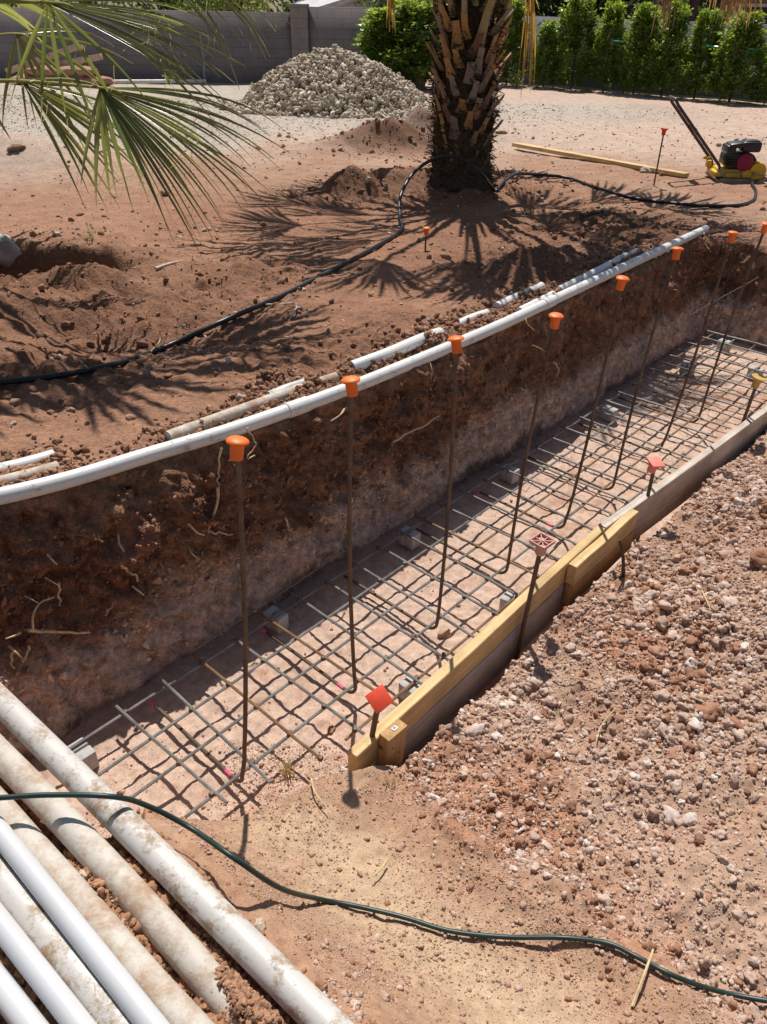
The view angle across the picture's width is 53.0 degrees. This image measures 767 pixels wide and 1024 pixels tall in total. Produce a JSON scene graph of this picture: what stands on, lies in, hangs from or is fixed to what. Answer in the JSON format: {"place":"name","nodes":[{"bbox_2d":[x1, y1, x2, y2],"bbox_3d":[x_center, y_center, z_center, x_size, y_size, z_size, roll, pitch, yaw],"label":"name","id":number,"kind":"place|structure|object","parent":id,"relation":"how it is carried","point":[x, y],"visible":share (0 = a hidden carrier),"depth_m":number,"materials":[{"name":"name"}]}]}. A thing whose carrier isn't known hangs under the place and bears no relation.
{"place":"outdoors","nodes":[
{"label":"outdoors","id":0,"kind":"place"},
{"bbox_2d":[10,65,113,85],"bbox_3d":[-7.048,-9.532,16.800,2.325,0.397,0.514,1,34,0],"label":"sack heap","id":1,"kind":"object","parent":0,"point":[84,76],"visible":0.42,"depth_m":16.66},
{"bbox_2d":[5,44,83,73],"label":"timber beam","id":2,"kind":"structure","parent":1,"relation":"on","point":[50,56],"depth_m":16.84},
{"bbox_2d":[23,53,102,73],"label":"timber beam","id":3,"kind":"structure","parent":1,"relation":"on","point":[92,58],"depth_m":16.82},
{"bbox_2d":[13,0,551,15],"label":"sky","id":4,"kind":"structure","parent":0,"point":[270,5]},
{"bbox_2d":[0,242,658,486],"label":"dirt","id":5,"kind":"structure","parent":0,"point":[60,457],"depth_m":3.19,"materials":[{"name":"soil"}]},
{"bbox_2d":[0,449,54,470],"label":"pipe","id":6,"kind":"object","parent":5,"relation":"on","point":[27,460],"visible":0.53,"depth_m":2.59,"materials":[{"name":"plastic"}]},
{"bbox_2d":[164,372,339,440],"bbox_3d":[-0.496,-0.416,3.000,0.806,0.070,0.084,-28,43,-35],"label":"pipe","id":7,"kind":"object","parent":5,"relation":"on","point":[232,413],"visible":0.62,"depth_m":2.92,"materials":[{"name":"plastic"}]},
{"bbox_2d":[266,378,304,393],"bbox_3d":[-0.396,-0.503,3.143,0.177,0.071,0.070,-15,37,-22],"label":"pipe","id":8,"kind":"object","parent":5,"relation":"on","point":[301,381],"visible":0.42,"depth_m":3.14,"materials":[{"name":"plastic"}]},
{"bbox_2d":[459,309,489,324],"bbox_3d":[0.453,-0.980,3.915,0.226,0.060,0.049,-26,42,-34],"label":"pipe","id":9,"kind":"object","parent":5,"relation":"on","point":[470,316],"visible":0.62,"depth_m":3.89,"materials":[{"name":"plastic"}]},
{"bbox_2d":[516,291,555,310],"bbox_3d":[0.830,-1.138,4.181,0.048,0.059,0.408,23,40,29],"label":"pipe","id":10,"kind":"object","parent":5,"relation":"on","point":[534,301],"visible":0.37,"depth_m":4.15,"materials":[{"name":"plastic"}]},
{"bbox_2d":[556,256,621,289],"bbox_3d":[1.280,-1.456,4.699,0.088,0.077,0.811,24,40,31],"label":"pipe","id":11,"kind":"object","parent":5,"relation":"on","point":[591,273],"visible":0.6,"depth_m":4.62,"materials":[{"name":"plastic"}]},
{"bbox_2d":[0,78,766,758],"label":"ground","id":12,"kind":"structure","parent":0,"point":[30,168],"depth_m":4.23,"materials":[{"name":"soil"}]},
{"bbox_2d":[0,233,21,267],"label":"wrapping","id":13,"kind":"object","parent":12,"relation":"on","point":[10,251],"visible":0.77,"depth_m":5.10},
{"bbox_2d":[6,144,25,151],"bbox_3d":[-3.609,-3.568,7.553,0.126,0.089,0.199,16,37,21],"label":"rock","id":14,"kind":"object","parent":12,"relation":"on","point":[14,147],"visible":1,"depth_m":7.52,"materials":[{"name":"stone"}]},
{"bbox_2d":[0,461,59,483],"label":"pipe","id":15,"kind":"object","parent":12,"relation":"on","point":[13,476],"visible":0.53,"depth_m":2.52,"materials":[{"name":"plastic"}]},
{"bbox_2d":[27,629,89,633],"bbox_3d":[-1.063,0.392,2.524,0.181,0.100,0.018,-18,38,-26],"label":"root","id":16,"kind":"object","parent":12,"relation":"on","point":[50,631],"visible":1,"depth_m":2.51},
{"bbox_2d":[31,597,54,632],"bbox_3d":[-1.105,0.329,2.487,0.019,0.084,0.105,21,39,27],"label":"root","id":17,"kind":"object","parent":16,"relation":"attached to","point":[33,614],"visible":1,"depth_m":2.46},
{"bbox_2d":[13,0,169,8],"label":"tree","id":18,"kind":"object","parent":12,"relation":"on","point":[95,2],"visible":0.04,"depth_m":25.30,"materials":[{"name":"green plant"}]},
{"bbox_2d":[0,7,291,82],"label":"block wall","id":19,"kind":"structure","parent":12,"relation":"on","point":[278,46],"depth_m":17.99,"materials":[{"name":"concrete"}]},
{"bbox_2d":[75,0,224,9],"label":"tree","id":20,"kind":"object","parent":12,"relation":"on","point":[146,7],"visible":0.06,"depth_m":27.41,"materials":[{"name":"green plant"}]},
{"bbox_2d":[0,0,301,261],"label":"palm tree","id":21,"kind":"object","parent":12,"relation":"on","point":[129,127],"visible":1,"depth_m":3.67,"materials":[{"name":"plant"}]},
{"bbox_2d":[115,79,205,83],"bbox_3d":[-5.161,-9.867,17.626,2.167,0.098,0.076,-10,35,-16],"label":"pipe","id":22,"kind":"object","parent":12,"relation":"on","point":[144,81],"visible":0.62,"depth_m":17.56,"materials":[{"name":"plastic"}]},
{"bbox_2d":[208,487,219,533],"bbox_3d":[-0.620,0.011,2.806,0.020,0.201,0.085,17,37,22],"label":"root","id":23,"kind":"object","parent":12,"relation":"on","point":[217,500],"visible":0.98,"depth_m":2.79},
{"bbox_2d":[151,0,290,11],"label":"tree","id":24,"kind":"object","parent":12,"relation":"on","point":[218,5],"visible":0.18,"depth_m":23.97,"materials":[{"name":"green plant"}]},
{"bbox_2d":[244,0,295,11],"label":"tree","id":25,"kind":"object","parent":12,"relation":"on","point":[284,5],"visible":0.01,"depth_m":27.22,"materials":[{"name":"green plant"}]},
{"bbox_2d":[290,4,308,57],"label":"wall pillar","id":26,"kind":"structure","parent":12,"relation":"on","point":[300,37],"depth_m":17.64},
{"bbox_2d":[285,0,418,8],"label":"house","id":27,"kind":"structure","parent":12,"relation":"on","point":[330,3],"depth_m":22.50,"materials":[{"name":"paint"}]},
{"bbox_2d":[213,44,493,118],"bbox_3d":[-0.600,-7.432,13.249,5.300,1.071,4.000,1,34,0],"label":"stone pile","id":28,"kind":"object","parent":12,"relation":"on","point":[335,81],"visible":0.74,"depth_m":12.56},
{"bbox_2d":[0,225,708,504],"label":"pipe","id":29,"kind":"object","parent":12,"relation":"on","point":[98,470],"visible":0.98,"depth_m":2.94,"materials":[{"name":"plastic"}]},
{"bbox_2d":[308,7,426,85],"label":"block wall","id":30,"kind":"structure","parent":12,"relation":"on","point":[328,27],"depth_m":17.66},
{"bbox_2d":[0,154,766,384],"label":"water line","id":31,"kind":"object","parent":12,"relation":"on","point":[70,373],"visible":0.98,"depth_m":4.67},
{"bbox_2d":[0,105,766,460],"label":"dirt clods","id":32,"kind":"object","parent":12,"relation":"on","point":[146,373],"visible":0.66,"depth_m":4.99,"materials":[{"name":"soil"}]},
{"bbox_2d":[0,239,766,760],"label":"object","id":33,"kind":"object","parent":12,"relation":"on","point":[156,579],"visible":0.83,"depth_m":3.21,"materials":[{"name":"soil"}]},
{"bbox_2d":[351,5,426,83],"bbox_3d":[0.119,-10.380,17.258,1.826,1.642,1.892,1,34,0],"label":"hedge shrub","id":34,"kind":"object","parent":12,"relation":"on","point":[373,29],"visible":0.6,"depth_m":16.80,"materials":[{"name":"green plant"}]},
{"bbox_2d":[354,0,430,7],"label":"tree","id":35,"kind":"object","parent":12,"relation":"on","point":[371,3],"visible":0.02,"depth_m":21.73,"materials":[{"name":"green plant"}]},
{"bbox_2d":[350,327,443,369],"bbox_3d":[0.092,-0.744,3.512,0.110,0.115,0.687,24,40,30],"label":"pipe","id":36,"kind":"object","parent":12,"relation":"on","point":[403,347],"visible":0.75,"depth_m":3.38,"materials":[{"name":"plastic"}]},
{"bbox_2d":[378,0,447,84],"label":"hedge shrub","id":37,"kind":"object","parent":12,"relation":"on","point":[418,15],"visible":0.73,"depth_m":16.66,"materials":[{"name":"green plant"}]},
{"bbox_2d":[393,415,438,442],"bbox_3d":[0.147,-0.375,3.450,0.016,0.025,0.306,28,42,34],"label":"root","id":38,"kind":"object","parent":12,"relation":"on","point":[400,437],"visible":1,"depth_m":3.43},
{"bbox_2d":[495,0,530,84],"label":"hedge shrub","id":39,"kind":"object","parent":12,"relation":"on","point":[514,38],"visible":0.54,"depth_m":18.29,"materials":[{"name":"green plant"}]},
{"bbox_2d":[492,282,544,308],"bbox_3d":[0.751,-1.202,4.297,0.074,0.067,0.501,25,41,31],"label":"pipe","id":40,"kind":"object","parent":12,"relation":"on","point":[510,298],"visible":0.54,"depth_m":4.25,"materials":[{"name":"plastic"}]},
{"bbox_2d":[529,19,561,86],"bbox_3d":[3.811,-10.659,17.958,0.855,1.461,0.964,-27,43,-35],"label":"hedge shrub","id":41,"kind":"object","parent":12,"relation":"on","point":[547,38],"visible":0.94,"depth_m":17.78,"materials":[{"name":"green plant"}]},
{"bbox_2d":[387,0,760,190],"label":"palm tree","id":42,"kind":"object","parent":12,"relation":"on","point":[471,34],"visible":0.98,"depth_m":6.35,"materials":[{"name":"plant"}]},
{"bbox_2d":[551,0,600,89],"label":"hedge shrub","id":43,"kind":"object","parent":12,"relation":"on","point":[575,23],"visible":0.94,"depth_m":17.25,"materials":[{"name":"green plant"}]},
{"bbox_2d":[514,0,652,18],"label":"tree","id":44,"kind":"object","parent":12,"relation":"on","point":[541,3],"visible":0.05,"depth_m":20.24,"materials":[{"name":"green plant"}]},
{"bbox_2d":[426,16,766,100],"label":"block wall","id":45,"kind":"structure","parent":12,"relation":"on","point":[618,86],"depth_m":17.83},
{"bbox_2d":[512,142,688,177],"bbox_3d":[2.328,-3.943,8.576,0.090,0.042,2.450,-22,40,-30],"label":"plank","id":46,"kind":"object","parent":12,"relation":"on","point":[676,173],"visible":1,"depth_m":8.46,"materials":[{"name":"yellow wood"}]},
{"bbox_2d":[579,209,621,218],"bbox_3d":[1.700,-2.333,5.999,0.457,0.053,0.038,-21,40,-29],"label":"branch","id":47,"kind":"object","parent":12,"relation":"on","point":[586,214],"visible":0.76,"depth_m":5.93,"materials":[{"name":"brown plant"}]},
{"bbox_2d":[584,0,630,92],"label":"hedge shrub","id":48,"kind":"object","parent":12,"relation":"on","point":[613,21],"visible":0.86,"depth_m":16.93,"materials":[{"name":"green plant"}]},
{"bbox_2d":[524,0,699,29],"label":"tree","id":49,"kind":"object","parent":12,"relation":"on","point":[601,3],"visible":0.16,"depth_m":18.90,"materials":[{"name":"green plant"}]},
{"bbox_2d":[609,1,670,93],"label":"hedge shrub","id":50,"kind":"object","parent":12,"relation":"on","point":[641,25],"visible":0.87,"depth_m":16.47,"materials":[{"name":"green plant"}]},
{"bbox_2d":[653,128,668,185],"bbox_3d":[2.606,-3.325,7.301,0.076,0.578,0.076,1,34,0],"label":"steel stake","id":51,"kind":"object","parent":12,"relation":"on","point":[664,130],"visible":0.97,"depth_m":7.23,"materials":[{"name":"brown metal"}]},
{"bbox_2d":[642,0,693,96],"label":"hedge shrub","id":52,"kind":"object","parent":12,"relation":"on","point":[662,62],"visible":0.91,"depth_m":16.06,"materials":[{"name":"green plant"}]},
{"bbox_2d":[688,0,699,21],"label":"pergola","id":53,"kind":"object","parent":12,"relation":"on","point":[692,3],"depth_m":18.70,"materials":[{"name":"brown wood"}]},
{"bbox_2d":[671,7,727,99],"bbox_3d":[6.533,-9.304,15.698,1.112,1.705,1.073,22,39,28],"label":"hedge shrub","id":54,"kind":"object","parent":12,"relation":"on","point":[690,66],"visible":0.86,"depth_m":15.57,"materials":[{"name":"green plant"}]},
{"bbox_2d":[661,0,758,22],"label":"tree","id":55,"kind":"object","parent":12,"relation":"on","point":[705,5],"visible":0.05,"depth_m":18.93,"materials":[{"name":"green plant"}]},
{"bbox_2d":[669,95,766,182],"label":"plate compactor","id":56,"kind":"object","parent":12,"relation":"on","point":[742,164],"visible":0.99,"depth_m":7.57,"materials":[{"name":"yellow paint"}]},
{"bbox_2d":[686,0,766,23],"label":"house","id":57,"kind":"structure","parent":12,"relation":"on","point":[764,6],"depth_m":19.03,"materials":[{"name":"brown paint"}]},
{"bbox_2d":[731,3,766,23],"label":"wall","id":58,"kind":"structure","parent":57,"relation":"in","point":[763,6],"depth_m":19.03,"materials":[{"name":"paint"}]},
{"bbox_2d":[695,9,766,101],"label":"hedge shrub","id":59,"kind":"object","parent":12,"relation":"on","point":[754,35],"visible":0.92,"depth_m":14.99,"materials":[{"name":"green plant"}]},
{"bbox_2d":[749,50,766,104],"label":"hedge shrub","id":60,"kind":"object","parent":12,"relation":"on","point":[759,97],"visible":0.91,"depth_m":14.93,"materials":[{"name":"green plant"}]},
{"bbox_2d":[0,334,766,1023],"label":"trench ground","id":61,"kind":"structure","parent":0,"point":[200,684],"depth_m":2.31,"materials":[{"name":"soil"}]},
{"bbox_2d":[0,962,48,1023],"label":"pipe","id":62,"kind":"object","parent":61,"relation":"on","point":[17,1006],"visible":1,"depth_m":1.21,"materials":[{"name":"white plastic"}]},
{"bbox_2d":[0,902,96,1023],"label":"pipe","id":63,"kind":"object","parent":61,"relation":"on","point":[62,1003],"visible":1,"depth_m":1.24,"materials":[{"name":"white plastic"}]},
{"bbox_2d":[0,854,131,1023],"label":"pipe","id":64,"kind":"object","parent":61,"relation":"on","point":[32,918],"visible":0.55,"depth_m":1.29,"materials":[{"name":"plastic"}]},
{"bbox_2d":[67,737,98,769],"bbox_3d":[-0.966,0.786,2.473,0.085,0.073,0.058,28,43,34],"label":"spacer block","id":65,"kind":"object","parent":61,"relation":"on","point":[84,752],"depth_m":2.45,"materials":[{"name":"grey concrete"}]},
{"bbox_2d":[0,814,169,1023],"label":"pipe","id":66,"kind":"object","parent":61,"relation":"on","point":[127,993],"visible":1,"depth_m":1.29,"materials":[{"name":"white plastic"}]},
{"bbox_2d":[0,786,214,1023],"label":"pipe","id":67,"kind":"object","parent":61,"relation":"on","point":[169,997],"visible":0.57,"depth_m":1.32,"materials":[{"name":"plastic"}]},
{"bbox_2d":[0,734,241,1023],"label":"pipe","id":68,"kind":"object","parent":61,"relation":"on","point":[179,946],"visible":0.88,"depth_m":1.40,"materials":[{"name":"plastic"}]},
{"bbox_2d":[0,682,354,1023],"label":"pipe","id":69,"kind":"object","parent":61,"relation":"on","point":[292,990],"visible":0.98,"depth_m":1.39,"materials":[{"name":"plastic"}]},
{"bbox_2d":[0,778,376,1023],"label":"clods","id":70,"kind":"object","parent":61,"relation":"on","point":[163,894],"visible":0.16,"depth_m":1.39,"materials":[{"name":"soil"}]},
{"bbox_2d":[149,435,248,782],"bbox_3d":[-0.569,0.266,2.158,0.601,1.234,0.086,21,39,27],"label":"vertical rod","id":71,"kind":"object","parent":61,"relation":"on","point":[237,443],"visible":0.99,"depth_m":1.98,"materials":[{"name":"brown metal"}]},
{"bbox_2d":[172,907,288,1023],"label":"slumped soil","id":72,"kind":"structure","parent":61,"relation":"on","point":[251,1001],"depth_m":1.26,"materials":[{"name":"stone"}]},
{"bbox_2d":[263,605,288,633],"bbox_3d":[-0.422,0.423,3.025,0.085,0.073,0.058,24,40,31],"label":"spacer block","id":73,"kind":"object","parent":61,"relation":"on","point":[282,619],"depth_m":3.00,"materials":[{"name":"grey concrete"}]},
{"bbox_2d":[275,756,296,778],"bbox_3d":[-0.309,0.821,2.469,0.086,0.056,0.081,17,37,23],"label":"grass tuft","id":74,"kind":"object","parent":61,"relation":"on","point":[288,772],"visible":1,"depth_m":2.46,"materials":[{"name":"plant"}]},
{"bbox_2d":[261,375,360,693],"bbox_3d":[-0.274,0.062,2.483,0.523,1.216,0.052,26,41,32],"label":"vertical rod","id":75,"kind":"object","parent":61,"relation":"on","point":[350,382],"visible":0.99,"depth_m":2.31,"materials":[{"name":"brown metal"}]},
{"bbox_2d":[0,792,766,1003],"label":"garden hose","id":76,"kind":"object","parent":61,"relation":"on","point":[221,848],"visible":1,"depth_m":1.61,"materials":[{"name":"green rubber"}]},
{"bbox_2d":[343,335,463,629],"bbox_3d":[0.029,-0.116,2.765,0.521,1.205,0.052,26,41,32],"label":"vertical rod","id":77,"kind":"object","parent":61,"relation":"on","point":[456,344],"visible":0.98,"depth_m":2.61,"materials":[{"name":"brown metal"}]},
{"bbox_2d":[398,526,420,549],"bbox_3d":[0.118,0.117,3.492,0.085,0.073,0.058,26,42,33],"label":"spacer block","id":78,"kind":"object","parent":61,"relation":"on","point":[408,542],"depth_m":3.47,"materials":[{"name":"grey concrete"}]},
{"bbox_2d":[398,677,420,700],"bbox_3d":[0.102,0.638,2.720,0.058,0.073,0.085,-26,42,-34],"label":"spacer block","id":79,"kind":"object","parent":61,"relation":"on","point":[404,683],"depth_m":2.71,"materials":[{"name":"grey concrete"}]},
{"bbox_2d":[66,343,766,1023],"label":"pebbles","id":80,"kind":"object","parent":61,"relation":"on","point":[512,883],"visible":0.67,"depth_m":1.74,"materials":[{"name":"gravel"}]},
{"bbox_2d":[68,330,766,817],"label":"rebar mat","id":81,"kind":"object","parent":61,"relation":"on","point":[266,714],"visible":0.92,"depth_m":3.13,"materials":[{"name":"metal"}]},
{"bbox_2d":[437,628,450,638],"bbox_3d":[0.240,0.475,3.031,0.058,0.032,0.052,1,34,0],"label":"rock","id":82,"kind":"object","parent":61,"relation":"on","point":[443,633],"visible":1,"depth_m":3.02,"materials":[{"name":"stone"}]},
{"bbox_2d":[190,277,757,652],"bbox_3d":[0.892,-0.602,4.099,0.189,0.363,4.704,29,43,35],"label":"string line","id":83,"kind":"object","parent":61,"relation":"on","point":[436,488],"visible":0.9,"depth_m":3.57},
{"bbox_2d":[415,312,563,574],"bbox_3d":[0.371,-0.283,3.065,0.567,1.156,0.064,23,40,29],"label":"vertical rod","id":84,"kind":"object","parent":61,"relation":"on","point":[556,317],"visible":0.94,"depth_m":2.93,"materials":[{"name":"brown metal"}]},
{"bbox_2d":[499,591,513,611],"bbox_3d":[0.520,0.378,3.117,0.085,0.073,0.058,22,39,28],"label":"spacer block","id":85,"kind":"object","parent":61,"relation":"on","point":[506,597],"depth_m":3.10,"materials":[{"name":"grey concrete"}]},
{"bbox_2d":[499,463,519,484],"bbox_3d":[0.651,-0.196,3.970,0.058,0.073,0.085,-28,44,-36],"label":"spacer block","id":86,"kind":"object","parent":61,"relation":"on","point":[509,477],"depth_m":3.95,"materials":[{"name":"grey concrete"}]},
{"bbox_2d":[514,532,555,659],"bbox_3d":[0.524,0.325,2.713,0.064,0.562,0.064,-26,43,-34],"label":"steel stake","id":87,"kind":"object","parent":61,"relation":"on","point":[542,543],"visible":0.98,"depth_m":2.62,"materials":[{"name":"brown metal"}]},
{"bbox_2d":[323,430,766,1023],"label":"rubble","id":88,"kind":"object","parent":61,"relation":"on","point":[645,586],"visible":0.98,"depth_m":2.29,"materials":[{"name":"gravel"}]},
{"bbox_2d":[464,723,484,736],"bbox_3d":[0.280,0.668,2.355,0.045,0.037,0.075,20,38,26],"label":"rock","id":89,"kind":"object","parent":88,"relation":"on","point":[475,729],"visible":1,"depth_m":2.34,"materials":[{"name":"stone"}]},
{"bbox_2d":[618,539,624,577],"bbox_3d":[0.902,0.192,2.913,0.063,0.213,0.014,1,34,0],"label":"stake","id":90,"kind":"object","parent":88,"relation":"on","point":[622,560],"visible":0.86,"depth_m":2.90,"materials":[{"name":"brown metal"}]},
{"bbox_2d":[647,645,665,658],"bbox_3d":[0.906,0.465,2.555,0.066,0.036,0.042,26,41,32],"label":"rock","id":91,"kind":"object","parent":88,"relation":"on","point":[658,651],"visible":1,"depth_m":2.55,"materials":[{"name":"stone"}]},
{"bbox_2d":[694,701,719,721],"bbox_3d":[0.972,0.595,2.296,0.087,0.042,0.063,-16,38,-24],"label":"rock","id":92,"kind":"object","parent":88,"relation":"on","point":[710,711],"visible":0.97,"depth_m":2.28,"materials":[{"name":"stone"}]},
{"bbox_2d":[715,550,733,557],"bbox_3d":[1.328,0.165,2.988,0.074,0.035,0.053,-10,36,-16],"label":"rock","id":93,"kind":"object","parent":88,"relation":"on","point":[723,553],"visible":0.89,"depth_m":2.98,"materials":[{"name":"stone"}]},
{"bbox_2d":[750,547,766,567],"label":"rock","id":94,"kind":"object","parent":88,"relation":"on","point":[758,556],"visible":0.98,"depth_m":2.86,"materials":[{"name":"stone"}]},
{"bbox_2d":[475,275,629,528],"bbox_3d":[0.680,-0.481,3.343,0.570,1.184,0.064,23,40,29],"label":"vertical rod","id":95,"kind":"object","parent":61,"relation":"on","point":[622,281],"visible":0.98,"depth_m":3.21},
{"bbox_2d":[348,405,766,770],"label":"form boards","id":96,"kind":"object","parent":61,"relation":"on","point":[476,665],"visible":0.91,"depth_m":2.86,"materials":[{"name":"yellow wood"}]},
{"bbox_2d":[365,684,393,736],"bbox_3d":[-0.021,0.663,2.278,0.072,0.372,0.070,-23,41,-31],"label":"steel stake","id":97,"kind":"object","parent":96,"relation":"attached to","point":[379,698],"visible":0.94,"depth_m":2.19,"materials":[{"name":"red plastic"}]},
{"bbox_2d":[528,247,683,490],"bbox_3d":[0.990,-0.677,3.621,0.568,1.205,0.067,23,40,29],"label":"vertical rod","id":98,"kind":"object","parent":61,"relation":"on","point":[676,253],"visible":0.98,"depth_m":3.50,"materials":[{"name":"brown metal"}]},
{"bbox_2d":[599,405,618,421],"bbox_3d":[1.338,-0.584,4.563,0.058,0.073,0.085,-27,43,-35],"label":"spacer block","id":99,"kind":"object","parent":61,"relation":"on","point":[608,409],"depth_m":4.54,"materials":[{"name":"grey concrete"}]},
{"bbox_2d":[631,949,653,1006],"bbox_3d":[0.542,0.966,1.602,0.007,0.029,0.132,21,39,27],"label":"straw stalk","id":100,"kind":"object","parent":61,"relation":"on","point":[640,983],"visible":1,"depth_m":1.58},
{"bbox_2d":[635,457,665,543],"bbox_3d":[1.147,-0.036,3.367,0.066,0.448,0.064,-8,35,-13],"label":"steel stake","id":101,"kind":"object","parent":61,"relation":"on","point":[655,463],"visible":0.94,"depth_m":3.26,"materials":[{"name":"pink plastic"}]},
{"bbox_2d":[578,231,738,452],"bbox_3d":[1.358,-0.876,3.952,0.594,1.176,0.082,22,39,28],"label":"vertical rod","id":102,"kind":"object","parent":61,"relation":"on","point":[731,237],"visible":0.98,"depth_m":3.84,"materials":[{"name":"brown metal"}]},
{"bbox_2d":[662,804,680,825],"bbox_3d":[0.769,0.809,2.050,0.053,0.034,0.058,9,35,11],"label":"rock","id":103,"kind":"object","parent":61,"relation":"on","point":[670,813],"visible":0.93,"depth_m":2.04,"materials":[{"name":"stone"}]},
{"bbox_2d":[679,361,696,376],"bbox_3d":[2.030,-0.955,5.131,0.085,0.073,0.058,26,41,32],"label":"spacer block","id":104,"kind":"object","parent":61,"relation":"on","point":[684,364],"depth_m":5.12,"materials":[{"name":"grey concrete"}]},
{"bbox_2d":[682,812,698,826],"bbox_3d":[0.808,0.810,2.024,0.047,0.027,0.039,1,34,0],"label":"rock","id":105,"kind":"object","parent":61,"relation":"on","point":[688,818],"visible":1,"depth_m":2.02,"materials":[{"name":"stone"}]},
{"bbox_2d":[618,222,766,422],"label":"vertical rod","id":106,"kind":"object","parent":61,"relation":"on","point":[763,230],"visible":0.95,"depth_m":4.17,"materials":[{"name":"brown metal"}]},
{"bbox_2d":[716,338,732,351],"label":"spacer block","id":107,"kind":"object","parent":61,"relation":"on","point":[727,348],"depth_m":5.47,"materials":[{"name":"grey concrete"}]},
{"bbox_2d":[741,373,766,422],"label":"steel stake","id":108,"kind":"object","parent":61,"relation":"on","point":[758,379],"visible":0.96,"depth_m":3.87,"materials":[{"name":"yellow plastic"}]},
{"bbox_2d":[0,94,766,379],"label":"gravel","id":109,"kind":"structure","parent":0,"point":[28,103],"depth_m":11.36,"materials":[{"name":"gravel"}]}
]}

